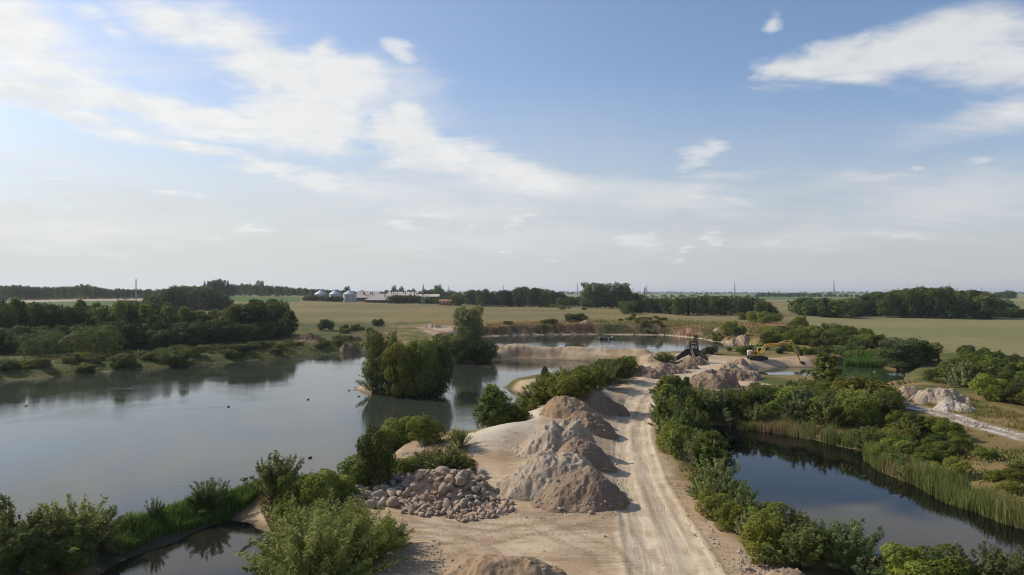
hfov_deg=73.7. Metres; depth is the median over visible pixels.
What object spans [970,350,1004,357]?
dark shrub
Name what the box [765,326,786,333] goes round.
willow bush
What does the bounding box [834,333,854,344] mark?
dark shrub
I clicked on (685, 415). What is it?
birch tree
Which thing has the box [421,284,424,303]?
lattice pylon
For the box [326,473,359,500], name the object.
leafy shrub
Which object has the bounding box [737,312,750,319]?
leafy shrub
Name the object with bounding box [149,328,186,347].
dark shrub
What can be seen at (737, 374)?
gravel heap
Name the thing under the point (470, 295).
broadleaf tree
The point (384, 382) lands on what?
willow bush
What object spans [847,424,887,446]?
willow bush
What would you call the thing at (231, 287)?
broadleaf tree
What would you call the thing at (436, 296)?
barn
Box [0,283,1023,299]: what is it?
treeline
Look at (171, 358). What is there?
willow bush
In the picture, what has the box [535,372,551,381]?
leafy shrub
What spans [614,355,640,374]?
leafy shrub
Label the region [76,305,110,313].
broadleaf tree
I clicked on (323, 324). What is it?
broadleaf tree
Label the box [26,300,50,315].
broadleaf tree
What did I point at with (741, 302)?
broadleaf tree
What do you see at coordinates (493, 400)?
bush
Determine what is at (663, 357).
willow bush
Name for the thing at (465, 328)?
willow tree
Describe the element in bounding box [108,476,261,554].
grass
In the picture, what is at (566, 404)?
gravel heap
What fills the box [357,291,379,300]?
barn
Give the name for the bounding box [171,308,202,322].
broadleaf tree
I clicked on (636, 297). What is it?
broadleaf tree
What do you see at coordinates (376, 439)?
dark shrub
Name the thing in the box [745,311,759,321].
leafy shrub
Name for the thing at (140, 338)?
dark shrub
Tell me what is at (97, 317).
birch tree
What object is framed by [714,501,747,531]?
leafy shrub
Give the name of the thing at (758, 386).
leafy shrub
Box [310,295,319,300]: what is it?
broadleaf tree
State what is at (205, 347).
leafy shrub
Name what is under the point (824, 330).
leafy shrub
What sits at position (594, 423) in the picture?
gravel heap
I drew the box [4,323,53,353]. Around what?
dark shrub
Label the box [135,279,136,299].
lattice pylon
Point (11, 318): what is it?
broadleaf tree
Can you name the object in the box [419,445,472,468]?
willow bush
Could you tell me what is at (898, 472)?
willow bush
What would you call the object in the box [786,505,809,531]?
willow bush
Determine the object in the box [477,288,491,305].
broadleaf tree
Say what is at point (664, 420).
willow bush
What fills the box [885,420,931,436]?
willow bush
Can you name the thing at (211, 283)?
broadleaf tree
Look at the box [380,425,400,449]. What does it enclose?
leafy shrub
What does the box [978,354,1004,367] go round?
leafy shrub
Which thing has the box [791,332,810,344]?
leafy shrub
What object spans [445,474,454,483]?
boulder
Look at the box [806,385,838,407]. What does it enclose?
willow bush
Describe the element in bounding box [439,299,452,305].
outbuilding
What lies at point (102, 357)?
leafy shrub
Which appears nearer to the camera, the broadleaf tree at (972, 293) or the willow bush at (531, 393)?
the willow bush at (531, 393)
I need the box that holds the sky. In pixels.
[0,0,1023,291]
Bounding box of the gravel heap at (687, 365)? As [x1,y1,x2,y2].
[677,362,699,369]
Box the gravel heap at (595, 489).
[530,465,629,512]
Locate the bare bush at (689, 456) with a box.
[675,435,699,471]
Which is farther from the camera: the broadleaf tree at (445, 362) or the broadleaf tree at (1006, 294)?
the broadleaf tree at (1006, 294)
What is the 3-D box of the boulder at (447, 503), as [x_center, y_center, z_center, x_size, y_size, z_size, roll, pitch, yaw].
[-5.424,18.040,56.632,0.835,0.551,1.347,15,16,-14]
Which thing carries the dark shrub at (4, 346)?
on the ground at (648, 530)
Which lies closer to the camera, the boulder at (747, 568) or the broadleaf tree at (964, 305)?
the boulder at (747, 568)
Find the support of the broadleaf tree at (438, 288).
on the ground at (648, 530)
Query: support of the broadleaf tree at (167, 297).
on the ground at (648, 530)
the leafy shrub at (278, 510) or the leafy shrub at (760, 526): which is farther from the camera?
the leafy shrub at (278, 510)
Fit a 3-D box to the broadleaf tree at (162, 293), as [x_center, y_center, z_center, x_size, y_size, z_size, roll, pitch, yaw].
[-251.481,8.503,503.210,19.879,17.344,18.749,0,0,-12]
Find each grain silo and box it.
[314,289,326,300]
[329,289,341,297]
[343,290,356,301]
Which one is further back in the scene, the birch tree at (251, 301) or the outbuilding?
the outbuilding
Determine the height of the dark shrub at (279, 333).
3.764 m
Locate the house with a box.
[133,291,143,297]
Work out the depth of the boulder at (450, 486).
58.44 m
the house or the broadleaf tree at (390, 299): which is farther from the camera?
the house
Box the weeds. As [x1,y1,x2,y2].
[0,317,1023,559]
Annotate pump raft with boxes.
[598,336,613,339]
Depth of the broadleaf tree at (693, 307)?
481.73 m
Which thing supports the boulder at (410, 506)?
on the ground at (648, 530)
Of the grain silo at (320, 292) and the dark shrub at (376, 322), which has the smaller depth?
the dark shrub at (376, 322)
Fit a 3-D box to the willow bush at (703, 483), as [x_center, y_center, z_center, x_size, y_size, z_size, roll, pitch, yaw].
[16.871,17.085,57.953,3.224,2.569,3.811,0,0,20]
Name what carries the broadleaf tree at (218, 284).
on the ground at (648, 530)
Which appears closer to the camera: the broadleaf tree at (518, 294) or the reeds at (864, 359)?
the reeds at (864, 359)
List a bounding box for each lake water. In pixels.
[0,352,609,524]
[479,334,742,351]
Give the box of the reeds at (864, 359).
[842,349,879,367]
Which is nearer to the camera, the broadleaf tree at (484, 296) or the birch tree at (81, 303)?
the birch tree at (81, 303)
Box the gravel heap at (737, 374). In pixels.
[715,368,760,380]
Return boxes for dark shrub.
[0,327,10,352]
[0,328,27,353]
[0,358,20,368]
[0,363,16,370]
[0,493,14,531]
[0,527,59,574]
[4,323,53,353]
[24,326,53,352]
[33,532,99,574]
[36,329,70,353]
[63,353,78,359]
[73,366,85,371]
[86,357,98,361]
[114,354,136,367]
[118,330,145,349]
[142,325,167,346]
[143,328,178,349]
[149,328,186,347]
[207,324,235,344]
[222,350,235,356]
[227,350,240,357]
[232,333,247,342]
[234,345,252,351]
[236,322,261,340]
[244,324,271,339]
[250,343,262,350]
[253,341,269,348]
[268,347,283,353]
[273,329,286,337]
[355,420,393,488]
[370,439,397,480]
[371,319,384,325]
[421,365,450,394]
[437,334,458,356]
[446,338,477,362]
[565,313,588,321]
[702,346,717,353]
[730,326,746,335]
[811,330,829,340]
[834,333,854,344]
[835,347,847,355]
[845,343,860,347]
[865,334,885,347]
[885,453,911,468]
[905,414,931,431]
[915,341,943,361]
[923,434,957,444]
[935,441,966,456]
[937,358,963,368]
[958,347,972,355]
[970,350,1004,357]
[977,347,990,351]
[986,371,1010,381]
[994,386,1022,403]
[999,368,1023,388]
[1002,355,1016,362]
[1003,362,1023,376]
[1010,355,1020,362]
[1014,372,1023,382]
[1014,375,1023,391]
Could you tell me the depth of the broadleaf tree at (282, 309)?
266.85 m
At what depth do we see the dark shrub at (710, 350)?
197.86 m
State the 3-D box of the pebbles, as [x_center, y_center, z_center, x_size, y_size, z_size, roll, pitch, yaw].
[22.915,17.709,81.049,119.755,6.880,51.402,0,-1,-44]
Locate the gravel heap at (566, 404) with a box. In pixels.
[539,396,596,418]
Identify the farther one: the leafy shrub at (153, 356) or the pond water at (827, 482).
the leafy shrub at (153, 356)
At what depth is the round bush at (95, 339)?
187.29 m
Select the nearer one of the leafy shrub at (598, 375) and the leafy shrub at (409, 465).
the leafy shrub at (409, 465)
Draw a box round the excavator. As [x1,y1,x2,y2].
[746,340,805,364]
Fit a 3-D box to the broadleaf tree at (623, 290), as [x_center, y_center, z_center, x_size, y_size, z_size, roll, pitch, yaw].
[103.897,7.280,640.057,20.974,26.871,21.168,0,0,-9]
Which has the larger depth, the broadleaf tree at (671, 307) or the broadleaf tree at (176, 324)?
the broadleaf tree at (671, 307)
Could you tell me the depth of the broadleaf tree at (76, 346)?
200.59 m
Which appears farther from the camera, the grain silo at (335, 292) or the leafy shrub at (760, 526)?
the grain silo at (335, 292)
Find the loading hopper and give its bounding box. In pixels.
[677,341,707,360]
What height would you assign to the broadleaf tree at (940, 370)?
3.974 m
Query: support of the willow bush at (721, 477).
on the ground at (648, 530)
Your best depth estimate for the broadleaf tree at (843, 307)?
453.02 m
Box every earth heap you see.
[297,332,321,339]
[339,343,359,352]
[423,324,441,327]
[727,335,749,345]
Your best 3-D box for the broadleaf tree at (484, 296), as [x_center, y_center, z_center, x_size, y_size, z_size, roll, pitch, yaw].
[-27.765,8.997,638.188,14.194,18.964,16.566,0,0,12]
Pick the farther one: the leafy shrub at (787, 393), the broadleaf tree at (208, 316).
the broadleaf tree at (208, 316)
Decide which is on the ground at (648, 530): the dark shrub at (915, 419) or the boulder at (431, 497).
the dark shrub at (915, 419)
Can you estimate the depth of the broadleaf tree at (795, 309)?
495.28 m
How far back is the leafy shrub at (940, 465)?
69.68 m
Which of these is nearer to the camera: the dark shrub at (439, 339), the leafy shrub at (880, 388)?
the leafy shrub at (880, 388)
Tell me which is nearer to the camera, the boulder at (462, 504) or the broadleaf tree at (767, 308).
the boulder at (462, 504)
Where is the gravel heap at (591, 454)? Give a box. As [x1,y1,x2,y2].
[557,436,616,472]
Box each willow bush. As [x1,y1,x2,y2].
[0,503,56,572]
[9,506,82,562]
[30,494,128,560]
[76,363,104,371]
[78,356,93,361]
[89,510,129,552]
[126,518,147,531]
[133,349,148,357]
[142,496,169,523]
[156,345,199,366]
[175,476,230,513]
[212,343,226,350]
[226,342,236,349]
[234,486,397,574]
[237,545,307,574]
[240,450,311,503]
[272,498,343,527]
[276,342,289,348]
[324,506,414,570]
[329,334,343,341]
[355,357,384,392]
[365,360,409,393]
[370,520,413,547]
[408,450,439,467]
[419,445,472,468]
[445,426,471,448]
[517,381,551,403]
[551,365,575,378]
[569,358,628,388]
[639,319,646,324]
[648,398,678,426]
[653,352,676,362]
[654,411,679,440]
[668,401,685,419]
[672,434,700,460]
[673,385,700,401]
[675,428,732,468]
[678,406,712,430]
[681,383,714,408]
[683,427,704,454]
[685,468,720,495]
[685,473,711,497]
[686,456,745,488]
[690,473,720,500]
[695,482,734,501]
[703,386,748,420]
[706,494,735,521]
[710,478,733,496]
[713,470,736,486]
[719,476,761,504]
[725,510,753,540]
[734,493,762,512]
[735,383,754,390]
[736,403,766,422]
[745,402,776,424]
[747,386,772,406]
[755,512,839,569]
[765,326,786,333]
[774,400,810,420]
[775,384,815,416]
[785,377,815,386]
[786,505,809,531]
[794,393,857,427]
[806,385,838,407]
[813,344,835,354]
[813,376,829,383]
[814,517,869,570]
[816,515,892,574]
[818,336,835,346]
[820,322,829,328]
[825,384,886,407]
[828,322,840,328]
[841,335,868,347]
[842,351,853,356]
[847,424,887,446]
[853,349,868,357]
[854,345,866,351]
[858,337,877,349]
[864,560,898,574]
[873,389,910,418]
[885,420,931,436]
[893,348,929,368]
[894,459,920,473]
[895,428,923,441]
[935,360,981,386]
[953,539,1023,574]
[976,544,1023,573]
[994,362,1005,367]
[1004,462,1023,470]
[1012,379,1023,396]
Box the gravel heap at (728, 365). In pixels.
[715,362,741,368]
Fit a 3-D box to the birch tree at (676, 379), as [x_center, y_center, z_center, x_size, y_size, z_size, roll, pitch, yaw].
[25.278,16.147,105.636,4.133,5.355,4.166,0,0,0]
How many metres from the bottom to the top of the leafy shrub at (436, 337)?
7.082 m
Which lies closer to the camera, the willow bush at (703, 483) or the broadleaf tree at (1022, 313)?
the willow bush at (703, 483)
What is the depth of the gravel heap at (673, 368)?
152.71 m
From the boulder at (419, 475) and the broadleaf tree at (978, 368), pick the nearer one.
the boulder at (419, 475)
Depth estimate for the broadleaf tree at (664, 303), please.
483.32 m
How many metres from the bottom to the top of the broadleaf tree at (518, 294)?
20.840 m
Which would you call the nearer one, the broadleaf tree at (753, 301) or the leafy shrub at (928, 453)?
the leafy shrub at (928, 453)
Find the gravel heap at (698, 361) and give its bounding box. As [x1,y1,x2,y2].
[677,355,709,365]
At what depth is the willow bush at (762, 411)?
97.61 m
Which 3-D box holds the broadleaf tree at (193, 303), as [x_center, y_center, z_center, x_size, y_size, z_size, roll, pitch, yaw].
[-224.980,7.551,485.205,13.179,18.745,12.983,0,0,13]
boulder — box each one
[352,483,362,488]
[360,490,372,498]
[367,476,379,485]
[367,499,376,508]
[370,490,387,498]
[371,485,379,491]
[379,484,388,490]
[379,497,386,506]
[386,496,399,507]
[387,487,396,496]
[388,491,394,496]
[389,472,401,482]
[389,479,395,486]
[396,490,402,496]
[401,479,411,489]
[402,475,414,481]
[402,490,410,496]
[406,504,415,510]
[410,482,421,489]
[415,472,423,480]
[419,494,429,501]
[420,503,429,508]
[427,495,435,499]
[434,466,449,473]
[434,483,439,489]
[435,504,441,509]
[438,483,448,494]
[442,499,451,508]
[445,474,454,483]
[446,510,453,514]
[447,483,453,489]
[453,505,459,511]
[455,471,466,478]
[455,476,465,485]
[457,501,465,508]
[459,498,468,505]
[466,468,472,475]
[471,486,477,493]
[474,499,481,505]
[475,475,481,480]
[475,483,484,488]
[477,469,487,475]
[480,474,486,480]
[480,481,487,486]
[502,500,507,507]
[743,566,751,570]
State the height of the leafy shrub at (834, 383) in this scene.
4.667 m
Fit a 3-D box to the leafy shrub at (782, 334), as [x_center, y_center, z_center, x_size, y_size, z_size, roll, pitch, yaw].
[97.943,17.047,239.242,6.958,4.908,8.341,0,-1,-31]
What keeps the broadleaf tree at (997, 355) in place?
on the ground at (648, 530)
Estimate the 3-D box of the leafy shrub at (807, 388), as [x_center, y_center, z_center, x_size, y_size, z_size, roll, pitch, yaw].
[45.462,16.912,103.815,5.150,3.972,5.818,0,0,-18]
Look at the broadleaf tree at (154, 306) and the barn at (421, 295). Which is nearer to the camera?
the broadleaf tree at (154, 306)
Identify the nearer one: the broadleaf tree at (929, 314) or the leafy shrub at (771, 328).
the leafy shrub at (771, 328)
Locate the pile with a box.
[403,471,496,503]
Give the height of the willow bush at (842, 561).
3.432 m
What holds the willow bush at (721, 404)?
on the ground at (648, 530)
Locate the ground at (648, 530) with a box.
[0,292,1023,574]
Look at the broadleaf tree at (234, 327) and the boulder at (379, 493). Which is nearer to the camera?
the boulder at (379, 493)
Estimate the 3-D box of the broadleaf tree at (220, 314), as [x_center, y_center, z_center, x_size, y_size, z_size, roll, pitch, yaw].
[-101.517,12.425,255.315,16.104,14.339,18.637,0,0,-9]
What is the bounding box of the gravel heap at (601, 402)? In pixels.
[581,389,629,416]
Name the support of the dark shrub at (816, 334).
on the ground at (648, 530)
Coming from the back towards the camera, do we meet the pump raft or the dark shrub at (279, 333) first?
the pump raft
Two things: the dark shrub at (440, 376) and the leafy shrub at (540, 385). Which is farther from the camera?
the dark shrub at (440, 376)
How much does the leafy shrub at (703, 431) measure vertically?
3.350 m
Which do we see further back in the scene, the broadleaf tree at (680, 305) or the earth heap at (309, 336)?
the broadleaf tree at (680, 305)
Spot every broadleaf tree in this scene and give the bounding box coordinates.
[0,303,19,330]
[0,318,9,327]
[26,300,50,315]
[26,301,59,328]
[51,321,87,350]
[57,304,90,328]
[72,330,93,350]
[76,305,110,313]
[84,302,130,325]
[95,320,142,350]
[114,298,158,331]
[127,303,162,317]
[144,294,160,305]
[154,294,164,306]
[156,289,166,305]
[159,287,186,307]
[161,289,189,307]
[169,285,189,310]
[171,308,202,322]
[172,321,207,346]
[172,322,200,344]
[183,285,203,309]
[188,320,210,344]
[190,315,230,343]
[195,289,213,310]
[199,290,226,309]
[201,314,212,322]
[204,280,217,291]
[213,322,244,342]
[216,280,223,292]
[217,279,226,294]
[217,301,260,332]
[222,294,230,307]
[223,284,235,295]
[234,302,275,326]
[245,298,283,314]
[255,280,263,295]
[261,300,297,329]
[266,304,289,329]
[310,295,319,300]
[316,319,335,330]
[385,296,394,302]
[393,295,402,303]
[403,294,412,302]
[414,296,423,303]
[423,338,453,387]
[433,284,443,298]
[449,294,465,305]
[463,290,478,304]
[471,340,498,361]
[475,288,488,305]
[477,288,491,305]
[485,291,496,305]
[495,290,510,306]
[500,289,516,306]
[511,287,528,306]
[521,286,529,300]
[524,287,539,306]
[535,288,550,306]
[547,291,564,304]
[555,297,569,306]
[566,296,580,305]
[578,282,603,307]
[581,301,590,307]
[591,295,607,307]
[592,283,615,307]
[608,295,619,308]
[612,281,633,307]
[618,301,632,312]
[621,301,635,313]
[627,293,641,300]
[631,299,640,313]
[645,297,659,312]
[658,296,669,313]
[667,297,689,314]
[673,297,687,314]
[688,297,700,314]
[696,296,708,315]
[704,297,715,313]
[708,295,720,314]
[714,296,730,314]
[725,297,738,314]
[735,296,752,312]
[736,297,747,313]
[746,296,759,311]
[753,300,766,312]
[763,303,773,312]
[787,301,798,314]
[792,297,807,314]
[793,298,812,313]
[800,298,820,315]
[816,298,837,316]
[828,299,861,317]
[841,298,868,315]
[848,299,868,316]
[856,295,885,314]
[864,293,885,314]
[872,292,901,316]
[891,287,903,316]
[898,288,921,317]
[903,337,936,362]
[908,288,928,316]
[909,286,931,316]
[912,287,942,317]
[921,285,935,316]
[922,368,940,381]
[930,287,959,318]
[936,286,950,316]
[936,364,965,382]
[945,290,973,317]
[957,345,975,350]
[964,361,1000,376]
[967,288,989,317]
[967,293,1003,318]
[973,294,1007,318]
[982,350,1005,358]
[995,292,1003,298]
[1002,291,1015,298]
[1002,307,1021,317]
[1003,304,1019,310]
[1012,309,1023,317]
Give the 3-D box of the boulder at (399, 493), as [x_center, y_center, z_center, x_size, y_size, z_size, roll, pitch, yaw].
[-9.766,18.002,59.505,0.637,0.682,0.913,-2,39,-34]
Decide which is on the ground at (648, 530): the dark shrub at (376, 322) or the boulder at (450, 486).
the dark shrub at (376, 322)
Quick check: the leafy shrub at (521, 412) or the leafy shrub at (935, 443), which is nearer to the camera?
the leafy shrub at (935, 443)
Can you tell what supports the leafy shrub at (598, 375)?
on the ground at (648, 530)
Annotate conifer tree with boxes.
[685,297,689,314]
[818,298,832,317]
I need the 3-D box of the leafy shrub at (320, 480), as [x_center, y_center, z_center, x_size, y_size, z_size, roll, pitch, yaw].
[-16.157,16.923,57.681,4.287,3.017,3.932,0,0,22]
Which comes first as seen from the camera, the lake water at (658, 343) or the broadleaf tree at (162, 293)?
the lake water at (658, 343)
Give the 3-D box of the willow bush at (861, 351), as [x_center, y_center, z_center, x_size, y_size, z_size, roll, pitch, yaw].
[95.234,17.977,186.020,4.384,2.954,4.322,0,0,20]
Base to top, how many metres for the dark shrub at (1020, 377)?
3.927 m
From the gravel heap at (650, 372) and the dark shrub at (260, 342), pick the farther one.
the dark shrub at (260, 342)
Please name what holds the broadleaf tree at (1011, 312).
on the ground at (648, 530)
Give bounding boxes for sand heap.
[443,554,566,574]
[639,352,676,364]
[765,568,804,574]
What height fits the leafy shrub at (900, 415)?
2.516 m
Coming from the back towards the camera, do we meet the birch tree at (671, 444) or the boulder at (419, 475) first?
the birch tree at (671, 444)
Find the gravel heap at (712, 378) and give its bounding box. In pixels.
[689,369,740,388]
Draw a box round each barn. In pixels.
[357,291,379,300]
[365,294,393,302]
[387,291,418,295]
[400,293,426,302]
[416,293,439,300]
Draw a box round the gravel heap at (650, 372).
[629,365,673,378]
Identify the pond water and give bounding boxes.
[100,520,281,574]
[708,425,1023,566]
[759,364,904,382]
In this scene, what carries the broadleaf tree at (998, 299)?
on the ground at (648, 530)
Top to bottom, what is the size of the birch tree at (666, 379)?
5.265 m
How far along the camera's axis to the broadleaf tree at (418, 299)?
689.09 m
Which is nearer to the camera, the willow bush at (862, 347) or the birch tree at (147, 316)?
the willow bush at (862, 347)
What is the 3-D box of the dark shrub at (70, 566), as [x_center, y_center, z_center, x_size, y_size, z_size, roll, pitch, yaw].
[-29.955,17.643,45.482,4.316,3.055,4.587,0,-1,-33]
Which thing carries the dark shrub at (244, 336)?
on the ground at (648, 530)
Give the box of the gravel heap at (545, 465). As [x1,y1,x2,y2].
[494,450,603,501]
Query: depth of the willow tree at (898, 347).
167.99 m
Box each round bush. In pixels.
[13,330,70,357]
[57,325,126,355]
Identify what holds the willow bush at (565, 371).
on the ground at (648, 530)
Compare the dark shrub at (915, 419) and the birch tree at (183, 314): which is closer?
the dark shrub at (915, 419)
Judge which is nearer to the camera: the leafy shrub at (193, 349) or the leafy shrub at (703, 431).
the leafy shrub at (703, 431)
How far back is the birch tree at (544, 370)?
133.96 m
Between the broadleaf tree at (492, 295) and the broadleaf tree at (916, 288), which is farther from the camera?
the broadleaf tree at (492, 295)
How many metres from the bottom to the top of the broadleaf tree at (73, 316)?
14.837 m
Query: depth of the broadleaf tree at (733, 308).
492.78 m
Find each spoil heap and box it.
[896,386,918,399]
[908,387,972,404]
[932,399,975,412]
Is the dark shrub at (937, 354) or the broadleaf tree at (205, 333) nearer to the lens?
the dark shrub at (937, 354)
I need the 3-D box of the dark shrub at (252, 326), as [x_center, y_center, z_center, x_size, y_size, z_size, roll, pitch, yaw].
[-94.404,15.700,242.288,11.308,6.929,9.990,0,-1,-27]
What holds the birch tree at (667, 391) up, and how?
on the ground at (648, 530)
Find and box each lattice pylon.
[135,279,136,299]
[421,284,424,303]
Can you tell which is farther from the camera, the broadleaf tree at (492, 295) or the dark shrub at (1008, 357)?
the broadleaf tree at (492, 295)
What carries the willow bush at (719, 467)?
on the ground at (648, 530)
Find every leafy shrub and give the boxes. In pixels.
[21,358,41,364]
[27,364,36,368]
[33,358,52,367]
[59,356,77,363]
[73,352,93,359]
[94,355,106,360]
[110,350,124,357]
[141,352,158,359]
[172,344,189,350]
[185,346,203,354]
[197,344,211,352]
[265,341,278,347]
[270,494,313,519]
[274,470,315,510]
[293,341,303,346]
[296,468,341,507]
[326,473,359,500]
[332,339,343,343]
[336,454,372,486]
[342,328,349,333]
[350,325,357,330]
[380,415,421,448]
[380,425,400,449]
[391,456,421,475]
[406,413,447,446]
[432,334,454,343]
[453,455,478,470]
[479,408,516,428]
[508,403,528,421]
[513,395,539,410]
[532,373,569,400]
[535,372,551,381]
[539,319,557,323]
[544,372,591,397]
[566,368,606,391]
[571,365,596,372]
[600,357,635,380]
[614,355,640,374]
[655,421,694,451]
[692,427,706,436]
[694,491,731,520]
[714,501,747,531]
[719,320,738,334]
[722,392,753,412]
[731,387,754,404]
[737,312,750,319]
[737,347,746,354]
[738,513,784,566]
[740,506,784,535]
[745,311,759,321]
[755,384,778,394]
[757,311,778,322]
[757,384,781,402]
[758,501,788,524]
[760,326,780,333]
[760,332,781,343]
[761,400,783,418]
[763,329,784,341]
[768,313,783,321]
[769,386,807,402]
[774,325,791,331]
[780,329,798,339]
[782,330,808,344]
[784,344,794,350]
[785,319,804,326]
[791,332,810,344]
[792,316,808,323]
[792,384,825,396]
[793,322,808,327]
[794,348,802,355]
[796,324,813,330]
[797,381,829,390]
[800,346,808,354]
[807,325,820,331]
[807,338,822,346]
[807,395,843,420]
[815,328,839,332]
[820,373,890,393]
[825,329,847,343]
[826,378,860,394]
[837,388,874,395]
[838,392,886,425]
[840,328,860,335]
[840,338,848,345]
[843,325,857,330]
[857,328,875,335]
[858,334,874,342]
[870,444,896,462]
[872,387,903,407]
[874,345,891,361]
[876,388,900,408]
[878,427,895,436]
[878,541,949,574]
[880,437,915,456]
[883,410,916,428]
[884,433,918,451]
[888,428,915,441]
[895,411,918,418]
[895,458,925,468]
[909,445,945,461]
[913,543,979,574]
[921,416,949,433]
[923,467,953,483]
[925,440,954,452]
[931,418,968,437]
[931,462,952,477]
[942,456,974,478]
[947,356,963,362]
[947,430,974,451]
[960,353,972,361]
[966,353,992,363]
[967,373,1008,401]
[971,446,1000,459]
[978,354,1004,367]
[983,473,1004,481]
[985,469,1006,478]
[988,368,1005,377]
[993,480,1023,493]
[1001,468,1023,482]
[1003,361,1023,369]
[1011,459,1023,463]
[1013,388,1023,404]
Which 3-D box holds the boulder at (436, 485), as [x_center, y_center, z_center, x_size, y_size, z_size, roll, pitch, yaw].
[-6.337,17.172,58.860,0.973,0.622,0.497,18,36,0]
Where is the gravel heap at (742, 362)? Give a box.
[728,358,753,370]
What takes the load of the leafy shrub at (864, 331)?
on the ground at (648, 530)
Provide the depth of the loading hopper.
175.65 m
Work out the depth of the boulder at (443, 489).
58.17 m
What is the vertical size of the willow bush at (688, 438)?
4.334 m
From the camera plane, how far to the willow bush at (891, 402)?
95.86 m
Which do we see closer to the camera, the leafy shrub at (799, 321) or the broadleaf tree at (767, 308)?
the leafy shrub at (799, 321)
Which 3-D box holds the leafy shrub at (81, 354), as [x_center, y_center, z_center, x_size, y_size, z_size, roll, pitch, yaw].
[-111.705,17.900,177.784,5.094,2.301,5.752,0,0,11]
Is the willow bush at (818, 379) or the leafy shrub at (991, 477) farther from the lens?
the willow bush at (818, 379)
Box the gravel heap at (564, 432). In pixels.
[512,419,595,458]
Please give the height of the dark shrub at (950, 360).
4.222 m
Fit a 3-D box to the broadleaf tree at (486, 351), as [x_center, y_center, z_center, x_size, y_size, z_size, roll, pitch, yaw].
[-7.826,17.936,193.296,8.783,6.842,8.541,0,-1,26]
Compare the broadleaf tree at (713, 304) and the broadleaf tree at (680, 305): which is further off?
the broadleaf tree at (713, 304)
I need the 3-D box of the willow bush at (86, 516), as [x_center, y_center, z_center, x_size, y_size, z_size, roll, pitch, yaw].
[-30.300,16.604,47.452,6.154,4.925,6.405,0,0,13]
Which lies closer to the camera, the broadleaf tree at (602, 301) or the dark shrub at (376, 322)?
the dark shrub at (376, 322)
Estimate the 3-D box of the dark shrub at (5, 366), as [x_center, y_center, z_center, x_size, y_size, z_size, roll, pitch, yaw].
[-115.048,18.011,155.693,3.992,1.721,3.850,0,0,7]
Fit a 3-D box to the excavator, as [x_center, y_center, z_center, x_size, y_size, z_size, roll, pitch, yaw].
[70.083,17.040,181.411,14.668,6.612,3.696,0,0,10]
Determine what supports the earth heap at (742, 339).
on the ground at (648, 530)
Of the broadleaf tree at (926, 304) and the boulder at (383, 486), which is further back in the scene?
the broadleaf tree at (926, 304)
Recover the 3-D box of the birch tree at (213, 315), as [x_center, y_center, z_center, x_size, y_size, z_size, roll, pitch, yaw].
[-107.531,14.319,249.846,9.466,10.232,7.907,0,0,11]
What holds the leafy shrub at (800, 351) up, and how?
on the ground at (648, 530)
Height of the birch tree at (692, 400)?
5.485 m
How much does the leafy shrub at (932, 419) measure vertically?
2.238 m
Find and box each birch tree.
[1,298,28,326]
[20,301,31,326]
[50,304,70,320]
[72,299,87,309]
[82,301,100,319]
[85,307,110,328]
[105,300,130,324]
[132,303,165,329]
[157,305,174,328]
[164,302,177,314]
[172,305,190,326]
[196,310,207,320]
[208,309,219,315]
[208,313,218,320]
[221,306,239,324]
[248,298,264,321]
[276,310,299,337]
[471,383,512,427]
[540,366,548,375]
[647,375,677,400]
[653,400,672,430]
[654,383,681,409]
[664,429,685,458]
[668,395,685,409]
[671,375,686,392]
[673,419,693,438]
[679,410,697,431]
[680,376,692,392]
[681,394,705,419]
[687,429,735,481]
[805,351,843,381]
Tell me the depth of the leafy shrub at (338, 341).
226.48 m
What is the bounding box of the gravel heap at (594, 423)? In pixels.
[565,410,618,439]
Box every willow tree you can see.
[359,325,401,390]
[378,335,423,397]
[398,336,441,397]
[451,300,486,349]
[870,335,922,370]
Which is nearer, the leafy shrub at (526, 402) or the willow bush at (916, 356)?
the leafy shrub at (526, 402)
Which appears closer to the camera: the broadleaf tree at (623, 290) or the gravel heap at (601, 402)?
the gravel heap at (601, 402)
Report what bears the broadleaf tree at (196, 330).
on the ground at (648, 530)
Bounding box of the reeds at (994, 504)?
[702,398,1023,529]
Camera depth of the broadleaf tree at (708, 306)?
488.89 m
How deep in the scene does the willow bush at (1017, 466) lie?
68.45 m
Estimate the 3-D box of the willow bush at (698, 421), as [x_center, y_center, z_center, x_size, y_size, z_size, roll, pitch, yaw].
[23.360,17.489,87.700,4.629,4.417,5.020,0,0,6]
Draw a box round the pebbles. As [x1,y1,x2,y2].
[373,386,1023,574]
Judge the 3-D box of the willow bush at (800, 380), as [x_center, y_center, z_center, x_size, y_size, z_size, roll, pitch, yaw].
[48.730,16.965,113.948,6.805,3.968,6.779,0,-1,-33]
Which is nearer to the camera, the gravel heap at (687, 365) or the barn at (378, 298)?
the gravel heap at (687, 365)
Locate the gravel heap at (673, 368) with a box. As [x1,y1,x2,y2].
[657,362,691,373]
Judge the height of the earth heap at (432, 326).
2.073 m
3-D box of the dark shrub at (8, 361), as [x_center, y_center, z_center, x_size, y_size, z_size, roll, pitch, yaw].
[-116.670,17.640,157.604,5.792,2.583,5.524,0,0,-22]
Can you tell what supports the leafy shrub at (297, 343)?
on the ground at (648, 530)
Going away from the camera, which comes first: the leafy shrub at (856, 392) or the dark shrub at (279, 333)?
the leafy shrub at (856, 392)
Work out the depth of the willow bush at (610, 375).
124.39 m
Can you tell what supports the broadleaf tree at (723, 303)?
on the ground at (648, 530)
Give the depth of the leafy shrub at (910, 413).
91.81 m
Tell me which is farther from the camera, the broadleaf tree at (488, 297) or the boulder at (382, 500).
the broadleaf tree at (488, 297)
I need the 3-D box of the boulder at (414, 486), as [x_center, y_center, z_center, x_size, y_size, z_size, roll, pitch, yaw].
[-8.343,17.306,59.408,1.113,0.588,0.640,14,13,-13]

